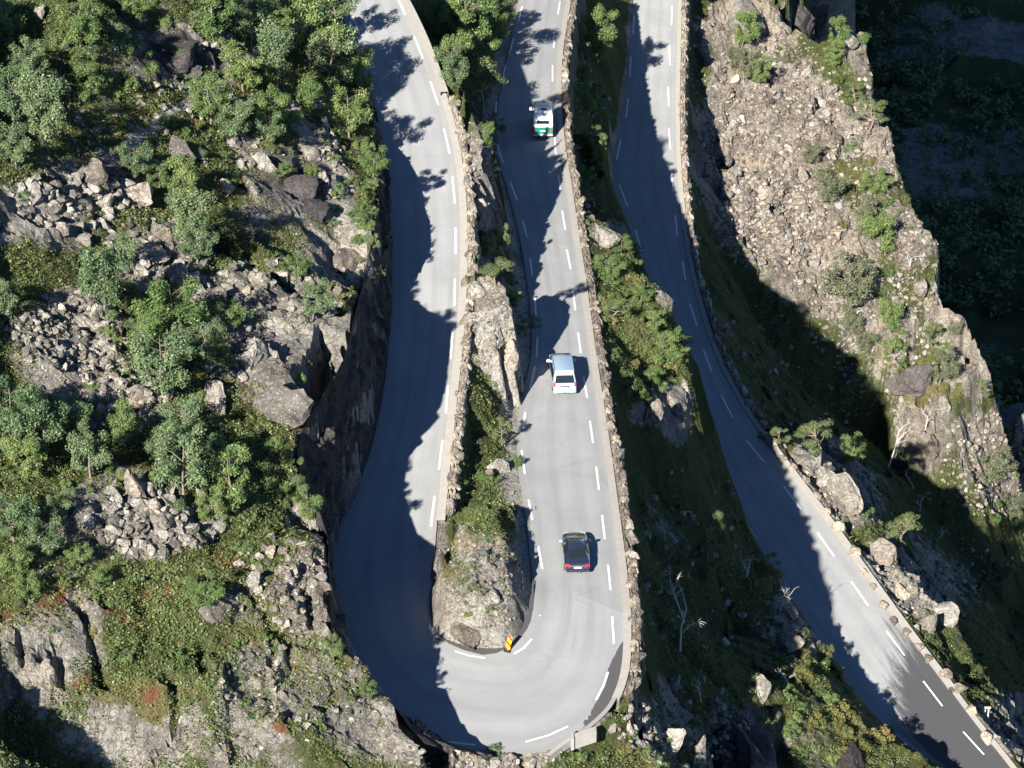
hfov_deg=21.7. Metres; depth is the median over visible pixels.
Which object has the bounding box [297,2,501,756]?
cliff
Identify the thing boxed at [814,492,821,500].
guard stone
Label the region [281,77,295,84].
shrub
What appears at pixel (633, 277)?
shrub
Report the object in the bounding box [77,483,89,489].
boulder
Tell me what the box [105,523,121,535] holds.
boulder
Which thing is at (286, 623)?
boulder
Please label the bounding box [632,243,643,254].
shrub
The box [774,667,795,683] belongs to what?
dead tree
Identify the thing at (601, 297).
shrub
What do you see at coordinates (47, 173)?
boulder
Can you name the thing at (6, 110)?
birch tree
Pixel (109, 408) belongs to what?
boulder
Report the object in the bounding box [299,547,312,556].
boulder
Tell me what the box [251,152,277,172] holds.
boulder
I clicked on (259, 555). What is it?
boulder
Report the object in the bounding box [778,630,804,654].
boulder
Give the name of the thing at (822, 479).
boulder
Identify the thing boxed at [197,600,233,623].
boulder
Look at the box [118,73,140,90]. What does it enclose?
shrub
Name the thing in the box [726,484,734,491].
birch tree
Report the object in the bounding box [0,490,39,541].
birch tree
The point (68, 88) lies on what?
boulder
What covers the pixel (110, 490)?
boulder
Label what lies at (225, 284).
boulder
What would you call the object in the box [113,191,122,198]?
boulder
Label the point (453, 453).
parapet wall
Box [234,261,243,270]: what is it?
boulder
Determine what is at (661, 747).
boulder
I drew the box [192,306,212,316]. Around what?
shrub
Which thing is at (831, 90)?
boulder
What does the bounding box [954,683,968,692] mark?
guard stone
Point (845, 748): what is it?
shrub
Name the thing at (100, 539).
boulder
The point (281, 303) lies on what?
boulder
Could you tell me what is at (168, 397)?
boulder
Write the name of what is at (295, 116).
shrub
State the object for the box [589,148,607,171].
birch tree
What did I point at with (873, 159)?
shrub
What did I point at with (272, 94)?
birch tree
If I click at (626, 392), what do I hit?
shrub
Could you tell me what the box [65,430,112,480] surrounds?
birch tree
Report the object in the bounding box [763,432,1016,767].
concrete kerb
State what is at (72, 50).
shrub
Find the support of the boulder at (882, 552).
on the terrain
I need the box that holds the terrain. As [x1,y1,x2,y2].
[0,0,1023,767]
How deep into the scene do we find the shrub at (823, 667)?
221.84 m
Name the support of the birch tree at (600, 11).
on the terrain
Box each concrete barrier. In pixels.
[546,737,570,762]
[570,726,596,749]
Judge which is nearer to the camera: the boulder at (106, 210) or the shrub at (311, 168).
the boulder at (106, 210)
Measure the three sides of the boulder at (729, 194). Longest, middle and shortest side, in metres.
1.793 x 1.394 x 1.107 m
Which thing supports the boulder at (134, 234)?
on the terrain
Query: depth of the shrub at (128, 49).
202.95 m
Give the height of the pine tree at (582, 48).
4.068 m
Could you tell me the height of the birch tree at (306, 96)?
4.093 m
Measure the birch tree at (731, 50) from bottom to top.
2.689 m
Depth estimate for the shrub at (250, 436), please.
175.89 m
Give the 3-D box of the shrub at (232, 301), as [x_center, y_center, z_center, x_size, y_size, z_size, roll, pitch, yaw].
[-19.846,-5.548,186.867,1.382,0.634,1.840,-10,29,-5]
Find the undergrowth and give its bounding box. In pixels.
[0,0,1023,767]
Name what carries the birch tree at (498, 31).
on the terrain
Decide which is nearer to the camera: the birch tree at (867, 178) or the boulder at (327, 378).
the boulder at (327, 378)
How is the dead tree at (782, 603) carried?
on the terrain
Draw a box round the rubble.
[0,1,1023,767]
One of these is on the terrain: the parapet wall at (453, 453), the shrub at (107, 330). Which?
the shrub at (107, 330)
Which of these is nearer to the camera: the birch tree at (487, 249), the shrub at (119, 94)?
the shrub at (119, 94)
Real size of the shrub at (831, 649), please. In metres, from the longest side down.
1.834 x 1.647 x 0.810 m
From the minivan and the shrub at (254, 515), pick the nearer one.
the shrub at (254, 515)
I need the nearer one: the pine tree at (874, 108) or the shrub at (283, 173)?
the shrub at (283, 173)
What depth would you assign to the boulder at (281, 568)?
166.24 m
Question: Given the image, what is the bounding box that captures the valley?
[811,0,1023,445]
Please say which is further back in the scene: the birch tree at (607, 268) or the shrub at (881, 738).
the birch tree at (607, 268)
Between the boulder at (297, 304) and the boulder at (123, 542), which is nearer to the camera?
the boulder at (123, 542)
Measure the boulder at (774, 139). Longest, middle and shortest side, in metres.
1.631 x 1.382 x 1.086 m
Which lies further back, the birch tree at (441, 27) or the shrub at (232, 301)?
the birch tree at (441, 27)
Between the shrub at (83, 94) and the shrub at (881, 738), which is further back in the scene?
the shrub at (881, 738)
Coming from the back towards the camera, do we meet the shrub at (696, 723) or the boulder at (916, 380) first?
the boulder at (916, 380)
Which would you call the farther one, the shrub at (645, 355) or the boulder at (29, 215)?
the shrub at (645, 355)
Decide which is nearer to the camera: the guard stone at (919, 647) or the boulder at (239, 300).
the boulder at (239, 300)
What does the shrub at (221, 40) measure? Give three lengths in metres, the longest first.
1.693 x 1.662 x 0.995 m
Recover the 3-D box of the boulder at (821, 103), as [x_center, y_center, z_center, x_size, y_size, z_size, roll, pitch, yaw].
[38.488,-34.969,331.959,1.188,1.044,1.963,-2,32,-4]
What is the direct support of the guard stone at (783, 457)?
on the concrete kerb
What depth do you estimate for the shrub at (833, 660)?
227.62 m
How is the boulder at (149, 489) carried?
on the terrain
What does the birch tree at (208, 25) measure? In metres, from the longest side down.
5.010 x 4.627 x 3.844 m
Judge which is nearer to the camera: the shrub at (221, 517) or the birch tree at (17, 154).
the shrub at (221, 517)
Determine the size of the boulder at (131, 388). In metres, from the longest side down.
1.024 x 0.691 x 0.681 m
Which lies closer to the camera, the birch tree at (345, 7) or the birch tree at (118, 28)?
the birch tree at (118, 28)
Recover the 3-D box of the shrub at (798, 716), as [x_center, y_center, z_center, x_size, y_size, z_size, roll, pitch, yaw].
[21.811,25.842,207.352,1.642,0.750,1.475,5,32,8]
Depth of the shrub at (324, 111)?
220.75 m
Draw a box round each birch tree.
[0,0,26,38]
[0,60,32,124]
[0,121,34,169]
[0,276,18,318]
[0,374,44,437]
[0,434,47,477]
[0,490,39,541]
[0,544,33,579]
[1,34,49,78]
[11,385,71,456]
[12,65,67,151]
[12,569,40,602]
[16,515,66,560]
[37,494,72,529]
[55,0,100,48]
[62,392,93,438]
[62,538,93,569]
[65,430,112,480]
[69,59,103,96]
[76,244,132,309]
[90,563,112,591]
[96,12,129,45]
[106,231,141,264]
[106,396,142,446]
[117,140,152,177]
[120,0,149,23]
[126,307,170,349]
[128,274,209,340]
[129,320,196,395]
[144,159,170,189]
[144,426,184,460]
[149,417,209,501]
[156,392,202,443]
[163,188,217,244]
[167,152,200,206]
[176,221,219,264]
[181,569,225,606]
[184,70,233,123]
[184,316,228,362]
[188,0,234,41]
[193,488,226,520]
[197,432,230,469]
[205,442,251,513]
[207,301,248,332]
[212,95,255,137]
[218,38,265,91]
[225,0,275,48]
[246,110,286,142]
[251,83,291,125]
[255,15,296,88]
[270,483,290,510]
[283,250,312,276]
[285,0,346,69]
[296,72,326,120]
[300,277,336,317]
[305,20,359,94]
[308,0,360,23]
[321,84,373,137]
[321,633,345,660]
[345,45,374,92]
[355,145,391,177]
[358,678,376,699]
[426,0,463,25]
[433,3,473,40]
[433,41,469,83]
[437,0,497,62]
[439,28,474,72]
[445,67,462,87]
[466,0,501,28]
[469,28,501,67]
[476,120,495,143]
[479,133,492,147]
[480,230,495,258]
[488,12,510,41]
[491,0,517,29]
[493,223,510,250]
[506,289,521,302]
[510,454,524,466]
[576,64,592,90]
[579,83,599,115]
[580,164,595,183]
[581,12,618,63]
[587,3,618,39]
[587,132,607,156]
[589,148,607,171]
[590,99,603,124]
[592,253,626,275]
[610,234,632,254]
[630,283,655,304]
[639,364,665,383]
[640,305,666,329]
[644,330,680,364]
[665,344,689,363]
[726,45,742,61]
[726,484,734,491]
[728,46,758,79]
[733,8,761,46]
[750,54,771,86]
[800,142,826,165]
[811,164,845,203]
[816,249,878,313]
[823,39,846,67]
[827,14,850,46]
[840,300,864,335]
[840,431,867,466]
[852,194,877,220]
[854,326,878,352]
[858,212,897,254]
[859,168,893,195]
[876,297,904,333]
[876,334,907,356]
[932,347,959,384]
[948,321,963,334]
[985,443,1019,487]
[992,563,1015,583]
[1002,491,1023,519]
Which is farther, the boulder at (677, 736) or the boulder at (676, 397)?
the boulder at (676, 397)
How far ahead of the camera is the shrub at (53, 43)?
197.59 m
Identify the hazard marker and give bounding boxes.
[503,636,511,652]
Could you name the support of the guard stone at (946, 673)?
on the concrete kerb
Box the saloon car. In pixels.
[559,532,591,572]
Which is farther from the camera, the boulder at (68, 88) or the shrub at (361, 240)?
the shrub at (361, 240)
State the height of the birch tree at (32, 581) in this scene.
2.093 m
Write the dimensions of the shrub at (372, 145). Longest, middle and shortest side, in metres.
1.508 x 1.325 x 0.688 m
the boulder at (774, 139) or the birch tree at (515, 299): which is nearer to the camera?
the birch tree at (515, 299)
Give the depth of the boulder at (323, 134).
217.49 m
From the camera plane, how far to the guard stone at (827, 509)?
250.14 m
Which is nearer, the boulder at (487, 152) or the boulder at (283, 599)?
the boulder at (283, 599)
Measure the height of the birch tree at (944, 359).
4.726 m
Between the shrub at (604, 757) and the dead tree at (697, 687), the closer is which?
the shrub at (604, 757)
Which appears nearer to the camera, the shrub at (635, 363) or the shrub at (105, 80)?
the shrub at (105, 80)
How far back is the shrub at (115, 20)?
203.04 m
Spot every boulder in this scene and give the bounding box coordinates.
[17,182,25,192]
[17,209,26,220]
[23,208,31,219]
[24,177,39,191]
[25,206,34,214]
[28,188,43,206]
[28,214,44,226]
[31,172,40,180]
[32,221,40,226]
[34,5,44,19]
[40,185,47,194]
[42,168,55,178]
[42,183,52,190]
[44,189,55,201]
[48,180,61,189]
[48,199,59,205]
[49,204,62,213]
[52,71,62,77]
[53,188,60,197]
[55,222,68,236]
[56,195,67,204]
[61,184,75,190]
[63,84,70,95]
[64,164,77,172]
[67,189,82,200]
[70,172,83,188]
[71,313,93,330]
[72,110,84,126]
[75,221,87,232]
[76,158,107,184]
[76,233,91,246]
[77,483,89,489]
[80,499,95,512]
[81,394,94,403]
[82,518,94,529]
[85,187,97,199]
[86,183,101,193]
[87,220,97,230]
[89,128,98,135]
[93,535,105,544]
[94,521,101,529]
[97,218,110,228]
[98,193,113,207]
[99,358,109,364]
[99,391,109,402]
[100,207,113,217]
[102,535,110,543]
[104,485,118,495]
[104,502,117,511]
[105,166,117,174]
[105,212,116,223]
[105,232,118,239]
[105,404,116,412]
[105,514,121,524]
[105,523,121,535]
[107,372,118,380]
[108,177,119,191]
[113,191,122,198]
[113,493,123,504]
[115,537,130,546]
[118,178,135,189]
[118,519,123,528]
[119,197,129,205]
[120,546,128,555]
[122,512,137,524]
[123,525,132,533]
[124,469,145,498]
[126,216,133,221]
[126,230,138,238]
[126,259,135,268]
[126,386,136,393]
[126,511,134,521]
[127,546,137,558]
[128,238,169,264]
[130,182,152,205]
[130,497,146,507]
[130,521,146,534]
[130,537,140,548]
[134,510,145,523]
[135,201,147,206]
[138,256,150,267]
[138,476,147,481]
[138,508,149,515]
[138,539,149,548]
[139,268,151,275]
[141,543,146,551]
[142,482,155,496]
[142,554,152,560]
[146,498,160,510]
[149,38,160,43]
[151,546,168,562]
[153,238,163,246]
[156,486,163,498]
[159,514,173,528]
[159,535,166,543]
[160,394,172,403]
[160,511,173,527]
[163,494,176,501]
[164,239,173,250]
[164,262,190,283]
[167,537,181,548]
[169,136,195,166]
[170,486,176,494]
[179,512,186,521]
[183,533,193,542]
[184,505,193,515]
[185,523,199,534]
[188,273,199,281]
[189,502,203,513]
[190,294,200,303]
[192,283,205,294]
[195,533,205,542]
[196,293,209,300]
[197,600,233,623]
[198,527,215,541]
[199,258,208,268]
[202,520,214,527]
[204,380,225,414]
[209,292,218,302]
[212,286,226,301]
[212,520,225,534]
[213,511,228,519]
[219,178,235,194]
[220,283,232,286]
[223,285,233,292]
[224,263,237,270]
[225,331,238,338]
[226,137,243,151]
[228,271,251,288]
[230,296,241,306]
[233,258,246,266]
[233,559,244,567]
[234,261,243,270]
[237,158,247,170]
[240,324,251,331]
[242,264,252,271]
[242,337,267,371]
[244,301,255,310]
[246,571,261,587]
[250,563,262,572]
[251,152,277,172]
[252,380,312,428]
[252,552,263,560]
[253,282,266,289]
[255,300,267,309]
[255,308,267,321]
[256,280,268,288]
[256,287,270,304]
[259,331,273,338]
[261,543,267,552]
[265,304,271,310]
[265,545,275,558]
[265,586,276,595]
[266,320,280,328]
[267,269,276,278]
[268,569,278,574]
[276,270,289,283]
[276,299,288,307]
[276,545,285,553]
[276,583,287,592]
[278,565,289,572]
[279,569,291,576]
[279,596,289,604]
[282,617,290,626]
[284,537,297,546]
[286,299,301,308]
[286,601,299,610]
[295,279,305,294]
[298,313,308,324]
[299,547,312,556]
[299,563,309,570]
[299,580,305,590]
[305,557,312,566]
[306,578,319,585]
[307,604,312,610]
[310,565,323,572]
[315,130,328,141]
[318,580,331,591]
[323,362,331,390]
[324,308,337,317]
[332,247,363,272]
[332,286,342,295]
[412,717,426,745]
[446,750,459,767]
[450,621,480,649]
[469,281,483,299]
[471,112,482,126]
[476,198,488,218]
[478,212,489,229]
[481,144,492,165]
[485,468,494,475]
[487,458,509,472]
[487,588,501,604]
[489,757,501,767]
[499,338,518,371]
[500,556,507,576]
[521,756,536,767]
[595,223,621,248]
[635,739,646,748]
[648,399,663,422]
[654,290,673,312]
[657,740,664,752]
[663,383,687,418]
[663,728,685,757]
[669,674,679,692]
[693,735,706,767]
[721,154,732,166]
[724,130,735,139]
[724,190,733,198]
[725,0,765,36]
[727,717,765,767]
[729,167,741,177]
[738,199,750,212]
[753,674,771,704]
[758,185,768,200]
[768,136,779,144]
[777,221,789,229]
[778,157,784,167]
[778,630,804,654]
[783,600,797,620]
[784,144,794,153]
[787,63,796,73]
[792,0,814,39]
[795,248,803,254]
[798,167,808,183]
[801,65,812,75]
[809,258,819,266]
[812,4,829,39]
[815,469,834,487]
[817,99,825,107]
[826,84,837,98]
[826,472,863,515]
[834,198,843,208]
[835,740,864,767]
[841,147,855,160]
[843,33,858,49]
[867,538,896,569]
[885,363,933,396]
[894,583,909,601]
[913,279,927,296]
[918,614,936,634]
[919,430,939,459]
[933,601,959,626]
[938,395,950,415]
[1005,698,1014,717]
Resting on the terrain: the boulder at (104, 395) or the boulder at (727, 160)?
the boulder at (104, 395)
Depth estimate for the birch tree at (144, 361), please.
172.25 m
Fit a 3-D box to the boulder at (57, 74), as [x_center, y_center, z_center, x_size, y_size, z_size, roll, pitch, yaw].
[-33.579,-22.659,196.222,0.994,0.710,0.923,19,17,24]
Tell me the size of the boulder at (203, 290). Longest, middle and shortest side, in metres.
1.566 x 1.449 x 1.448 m
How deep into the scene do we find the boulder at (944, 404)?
313.49 m
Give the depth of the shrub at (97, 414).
169.54 m
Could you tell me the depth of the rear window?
261.10 m
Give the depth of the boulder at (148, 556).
163.69 m
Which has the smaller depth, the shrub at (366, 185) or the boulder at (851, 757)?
the boulder at (851, 757)
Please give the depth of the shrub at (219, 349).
180.26 m
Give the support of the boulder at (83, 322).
on the terrain
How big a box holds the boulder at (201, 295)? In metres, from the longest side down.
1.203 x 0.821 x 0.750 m
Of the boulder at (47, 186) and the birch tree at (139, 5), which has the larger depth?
the birch tree at (139, 5)
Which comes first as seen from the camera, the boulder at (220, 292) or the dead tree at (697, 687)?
the boulder at (220, 292)
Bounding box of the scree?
[690,23,1023,520]
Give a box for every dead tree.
[660,571,704,651]
[691,667,702,702]
[740,556,761,576]
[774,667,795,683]
[779,586,796,612]
[844,127,864,142]
[887,411,908,467]
[901,251,926,265]
[915,491,929,510]
[921,403,934,429]
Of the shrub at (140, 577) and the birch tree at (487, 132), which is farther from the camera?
the birch tree at (487, 132)
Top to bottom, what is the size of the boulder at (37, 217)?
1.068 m
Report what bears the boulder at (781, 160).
on the scree
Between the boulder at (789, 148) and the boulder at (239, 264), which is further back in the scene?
the boulder at (789, 148)
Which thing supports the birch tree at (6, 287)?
on the terrain
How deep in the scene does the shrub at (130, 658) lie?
157.85 m
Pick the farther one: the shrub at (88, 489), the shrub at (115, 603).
the shrub at (88, 489)
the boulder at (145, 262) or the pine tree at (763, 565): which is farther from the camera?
the pine tree at (763, 565)
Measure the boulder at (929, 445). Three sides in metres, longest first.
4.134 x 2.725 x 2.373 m
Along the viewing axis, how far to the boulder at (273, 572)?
166.61 m
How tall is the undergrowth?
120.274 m
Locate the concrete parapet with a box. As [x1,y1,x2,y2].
[400,0,447,95]
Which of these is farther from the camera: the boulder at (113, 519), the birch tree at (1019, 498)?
the birch tree at (1019, 498)
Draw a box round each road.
[333,0,622,753]
[614,0,1009,767]
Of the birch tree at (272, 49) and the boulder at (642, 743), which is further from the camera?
the birch tree at (272, 49)
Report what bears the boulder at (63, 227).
on the terrain
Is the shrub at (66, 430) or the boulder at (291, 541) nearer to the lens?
the shrub at (66, 430)
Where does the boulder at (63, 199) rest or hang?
on the terrain
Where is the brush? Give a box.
[0,0,1023,767]
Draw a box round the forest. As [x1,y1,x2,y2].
[855,0,1023,438]
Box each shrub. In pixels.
[0,37,15,53]
[0,424,10,435]
[0,437,9,451]
[6,468,21,479]
[16,189,30,200]
[17,455,41,466]
[31,141,43,152]
[35,46,45,59]
[43,394,56,405]
[48,33,69,49]
[51,437,69,452]
[55,483,76,498]
[59,479,71,487]
[61,72,75,80]
[61,577,72,586]
[62,426,73,435]
[64,2,77,9]
[66,45,79,52]
[66,57,92,74]
[69,460,86,470]
[71,50,87,61]
[73,89,89,101]
[75,482,93,493]
[76,11,94,19]
[78,42,99,61]
[89,8,102,20]
[90,408,101,419]
[90,625,97,634]
[92,4,105,16]
[92,75,112,87]
[92,430,110,447]
[97,324,116,336]
[99,309,117,319]
[101,460,115,472]
[104,19,128,32]
[107,470,124,487]
[107,599,118,609]
[108,145,121,154]
[110,130,123,142]
[110,333,122,342]
[112,89,122,100]
[114,5,124,13]
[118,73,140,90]
[120,40,133,54]
[120,655,132,662]
[121,422,137,435]
[123,648,132,657]
[124,317,142,329]
[130,37,143,47]
[130,573,144,582]
[140,438,153,454]
[141,470,152,481]
[142,62,158,76]
[152,275,168,291]
[154,13,172,29]
[161,113,180,128]
[169,499,185,511]
[172,629,187,636]
[182,386,204,399]
[188,118,203,129]
[190,363,204,372]
[192,146,207,157]
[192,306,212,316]
[201,635,215,642]
[203,296,224,308]
[205,33,225,47]
[206,343,229,362]
[214,352,235,368]
[220,170,239,182]
[220,517,228,529]
[226,297,237,309]
[230,542,252,552]
[240,309,254,315]
[242,430,255,442]
[247,114,264,127]
[247,511,256,521]
[248,125,259,136]
[250,483,257,491]
[258,141,277,150]
[258,463,272,475]
[260,482,276,489]
[263,78,276,88]
[263,436,283,447]
[265,146,279,153]
[266,111,288,122]
[270,7,288,16]
[271,165,289,177]
[274,90,288,105]
[276,14,291,25]
[278,161,294,172]
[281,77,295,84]
[284,110,304,123]
[286,473,304,485]
[291,457,303,464]
[292,483,324,521]
[295,373,306,385]
[303,163,317,173]
[303,471,308,482]
[304,162,320,173]
[310,109,322,120]
[312,104,327,114]
[329,188,344,197]
[348,210,368,221]
[350,141,366,150]
[350,233,365,244]
[351,257,366,265]
[355,189,368,197]
[356,218,375,230]
[360,142,375,150]
[361,235,380,247]
[362,127,374,136]
[362,179,378,189]
[364,177,378,184]
[365,232,378,241]
[463,610,472,617]
[464,580,487,596]
[484,535,493,543]
[486,742,503,757]
[568,751,587,763]
[596,292,604,302]
[596,752,608,759]
[603,293,617,302]
[604,315,618,324]
[618,747,631,758]
[619,389,630,396]
[621,742,632,753]
[625,274,640,283]
[625,378,637,392]
[627,357,639,369]
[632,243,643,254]
[633,313,643,321]
[634,744,640,752]
[640,349,651,357]
[645,324,658,334]
[656,379,667,392]
[658,347,675,359]
[663,338,673,345]
[664,324,681,333]
[665,362,679,372]
[678,752,687,763]
[680,352,688,363]
[688,719,700,729]
[756,713,769,726]
[778,664,814,683]
[782,683,799,694]
[783,722,800,737]
[785,711,802,723]
[793,648,811,658]
[800,627,810,645]
[805,709,826,728]
[810,683,826,697]
[817,657,831,673]
[821,642,834,658]
[822,699,855,724]
[823,690,839,707]
[825,657,835,667]
[826,753,837,766]
[827,665,844,676]
[830,74,845,83]
[833,720,846,730]
[835,745,847,757]
[837,219,848,227]
[839,735,873,751]
[840,727,853,738]
[841,723,851,736]
[848,349,864,357]
[849,372,863,380]
[850,358,866,365]
[853,251,872,262]
[863,154,878,165]
[867,724,894,744]
[871,205,885,214]
[872,70,885,84]
[874,194,887,203]
[882,327,900,331]
[888,361,903,373]
[892,128,902,134]
[900,194,910,204]
[917,359,932,365]
[931,327,944,336]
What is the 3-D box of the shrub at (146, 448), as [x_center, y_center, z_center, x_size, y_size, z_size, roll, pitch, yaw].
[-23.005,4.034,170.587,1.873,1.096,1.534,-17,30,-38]
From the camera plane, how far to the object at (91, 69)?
196.78 m
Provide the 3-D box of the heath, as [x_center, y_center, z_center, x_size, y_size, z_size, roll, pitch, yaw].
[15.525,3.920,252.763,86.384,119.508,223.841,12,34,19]
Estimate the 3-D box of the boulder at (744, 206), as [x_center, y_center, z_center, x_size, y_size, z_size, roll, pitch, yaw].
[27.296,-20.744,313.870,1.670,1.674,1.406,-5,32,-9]
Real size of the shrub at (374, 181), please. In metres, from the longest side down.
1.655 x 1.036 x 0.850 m
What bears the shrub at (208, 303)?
on the terrain
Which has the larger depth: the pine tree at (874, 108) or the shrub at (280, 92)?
the pine tree at (874, 108)
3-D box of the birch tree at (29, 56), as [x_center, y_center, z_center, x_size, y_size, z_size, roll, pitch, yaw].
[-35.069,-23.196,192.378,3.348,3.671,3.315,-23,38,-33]
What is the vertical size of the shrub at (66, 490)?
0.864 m
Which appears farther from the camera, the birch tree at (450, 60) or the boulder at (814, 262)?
the boulder at (814, 262)
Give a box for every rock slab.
[118,11,146,27]
[167,40,201,72]
[180,63,202,78]
[283,175,318,200]
[300,197,328,223]
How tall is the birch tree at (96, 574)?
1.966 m
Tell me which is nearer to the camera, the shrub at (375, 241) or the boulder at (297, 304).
the boulder at (297, 304)
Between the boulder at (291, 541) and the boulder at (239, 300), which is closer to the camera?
the boulder at (291, 541)
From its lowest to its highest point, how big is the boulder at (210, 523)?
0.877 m
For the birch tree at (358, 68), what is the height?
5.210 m
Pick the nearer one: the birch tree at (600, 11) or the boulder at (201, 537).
the boulder at (201, 537)
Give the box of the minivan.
[547,353,575,392]
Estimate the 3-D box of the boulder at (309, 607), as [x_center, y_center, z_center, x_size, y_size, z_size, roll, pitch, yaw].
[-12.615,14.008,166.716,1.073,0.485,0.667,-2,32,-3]
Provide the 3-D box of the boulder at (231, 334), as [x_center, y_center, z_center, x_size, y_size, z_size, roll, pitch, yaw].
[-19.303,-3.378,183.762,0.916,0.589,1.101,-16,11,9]
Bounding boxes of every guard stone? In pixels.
[757,431,765,439]
[767,437,777,447]
[778,455,787,460]
[790,463,796,469]
[803,475,809,482]
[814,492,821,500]
[823,507,830,514]
[831,521,845,531]
[848,545,860,555]
[860,568,868,574]
[869,583,876,589]
[879,600,888,609]
[889,616,897,625]
[903,627,911,636]
[914,643,924,651]
[925,654,934,663]
[938,668,952,679]
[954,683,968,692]
[965,704,977,713]
[980,730,992,745]
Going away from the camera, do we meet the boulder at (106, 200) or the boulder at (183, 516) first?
the boulder at (183, 516)
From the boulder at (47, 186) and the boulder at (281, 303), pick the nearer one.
the boulder at (47, 186)
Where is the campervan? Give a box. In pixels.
[530,101,554,135]
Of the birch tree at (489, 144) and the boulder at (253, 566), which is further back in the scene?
the birch tree at (489, 144)
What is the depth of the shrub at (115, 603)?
160.38 m
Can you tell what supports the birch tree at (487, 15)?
on the terrain
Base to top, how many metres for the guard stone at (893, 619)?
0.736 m
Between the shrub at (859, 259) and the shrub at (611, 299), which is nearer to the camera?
the shrub at (611, 299)
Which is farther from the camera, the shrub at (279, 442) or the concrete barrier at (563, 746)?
the shrub at (279, 442)
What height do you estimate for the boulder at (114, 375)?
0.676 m
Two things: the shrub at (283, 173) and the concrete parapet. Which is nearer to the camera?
the shrub at (283, 173)
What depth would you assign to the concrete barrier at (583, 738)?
171.00 m
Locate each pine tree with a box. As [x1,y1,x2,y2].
[461,56,508,121]
[477,257,514,287]
[484,112,507,143]
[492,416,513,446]
[516,314,543,336]
[578,41,596,65]
[580,124,601,150]
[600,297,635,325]
[679,333,693,348]
[695,509,724,556]
[755,551,783,590]
[765,427,791,447]
[792,418,833,463]
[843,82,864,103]
[853,99,888,131]
[885,512,922,547]
[895,447,910,465]
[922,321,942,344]
[975,379,990,403]
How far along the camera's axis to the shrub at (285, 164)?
206.99 m
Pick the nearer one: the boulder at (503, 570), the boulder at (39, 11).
the boulder at (503, 570)
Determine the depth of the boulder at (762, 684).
206.24 m
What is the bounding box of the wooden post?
[984,706,990,718]
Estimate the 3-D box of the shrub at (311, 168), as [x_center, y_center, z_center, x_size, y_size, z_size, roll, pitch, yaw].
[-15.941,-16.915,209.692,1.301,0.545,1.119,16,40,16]
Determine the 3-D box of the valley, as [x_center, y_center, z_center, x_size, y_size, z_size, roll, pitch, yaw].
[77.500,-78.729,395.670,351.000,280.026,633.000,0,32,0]
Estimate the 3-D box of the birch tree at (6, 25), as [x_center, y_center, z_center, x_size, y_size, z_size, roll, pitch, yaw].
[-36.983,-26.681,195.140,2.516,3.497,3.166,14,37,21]
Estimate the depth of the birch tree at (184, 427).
171.04 m
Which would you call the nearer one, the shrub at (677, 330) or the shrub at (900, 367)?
the shrub at (677, 330)
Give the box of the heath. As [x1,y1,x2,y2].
[0,0,1023,767]
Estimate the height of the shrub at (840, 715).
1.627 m
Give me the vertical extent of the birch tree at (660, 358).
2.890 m
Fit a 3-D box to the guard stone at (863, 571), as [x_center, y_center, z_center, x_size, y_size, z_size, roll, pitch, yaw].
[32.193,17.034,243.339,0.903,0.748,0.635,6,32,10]
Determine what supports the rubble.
on the terrain
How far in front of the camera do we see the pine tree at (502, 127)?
259.88 m
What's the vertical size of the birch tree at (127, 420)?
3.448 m
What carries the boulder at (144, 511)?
on the terrain
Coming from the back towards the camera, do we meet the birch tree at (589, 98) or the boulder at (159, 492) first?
the birch tree at (589, 98)
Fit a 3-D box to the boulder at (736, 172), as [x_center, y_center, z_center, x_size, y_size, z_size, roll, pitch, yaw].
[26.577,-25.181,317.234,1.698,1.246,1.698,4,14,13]
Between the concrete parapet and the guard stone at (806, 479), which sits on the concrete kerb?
the guard stone at (806, 479)
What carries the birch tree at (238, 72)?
on the terrain
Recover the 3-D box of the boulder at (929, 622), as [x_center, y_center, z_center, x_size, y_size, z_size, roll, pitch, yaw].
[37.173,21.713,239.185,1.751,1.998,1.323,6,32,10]
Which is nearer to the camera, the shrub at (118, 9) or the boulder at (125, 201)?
the boulder at (125, 201)
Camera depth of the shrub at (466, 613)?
179.42 m
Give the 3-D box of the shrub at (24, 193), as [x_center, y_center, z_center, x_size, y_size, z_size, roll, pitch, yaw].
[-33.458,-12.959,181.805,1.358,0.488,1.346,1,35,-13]
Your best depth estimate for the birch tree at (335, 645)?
163.82 m
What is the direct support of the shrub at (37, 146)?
on the terrain
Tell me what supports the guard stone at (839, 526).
on the concrete kerb
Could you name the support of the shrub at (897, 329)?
on the terrain
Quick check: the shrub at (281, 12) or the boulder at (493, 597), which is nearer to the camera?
the boulder at (493, 597)
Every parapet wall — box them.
[436,93,481,520]
[556,0,646,739]
[676,0,770,431]
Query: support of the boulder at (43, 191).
on the terrain
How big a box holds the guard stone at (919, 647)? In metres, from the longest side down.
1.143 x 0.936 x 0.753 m
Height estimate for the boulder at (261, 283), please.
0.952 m
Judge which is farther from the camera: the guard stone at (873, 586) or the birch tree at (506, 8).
the birch tree at (506, 8)
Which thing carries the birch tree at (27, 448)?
on the terrain
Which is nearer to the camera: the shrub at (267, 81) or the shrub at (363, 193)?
the shrub at (363, 193)
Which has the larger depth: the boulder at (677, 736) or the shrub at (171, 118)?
the shrub at (171, 118)
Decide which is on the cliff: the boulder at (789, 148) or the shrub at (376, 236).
the shrub at (376, 236)
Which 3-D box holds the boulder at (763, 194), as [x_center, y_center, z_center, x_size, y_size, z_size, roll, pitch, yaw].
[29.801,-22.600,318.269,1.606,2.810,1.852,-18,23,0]

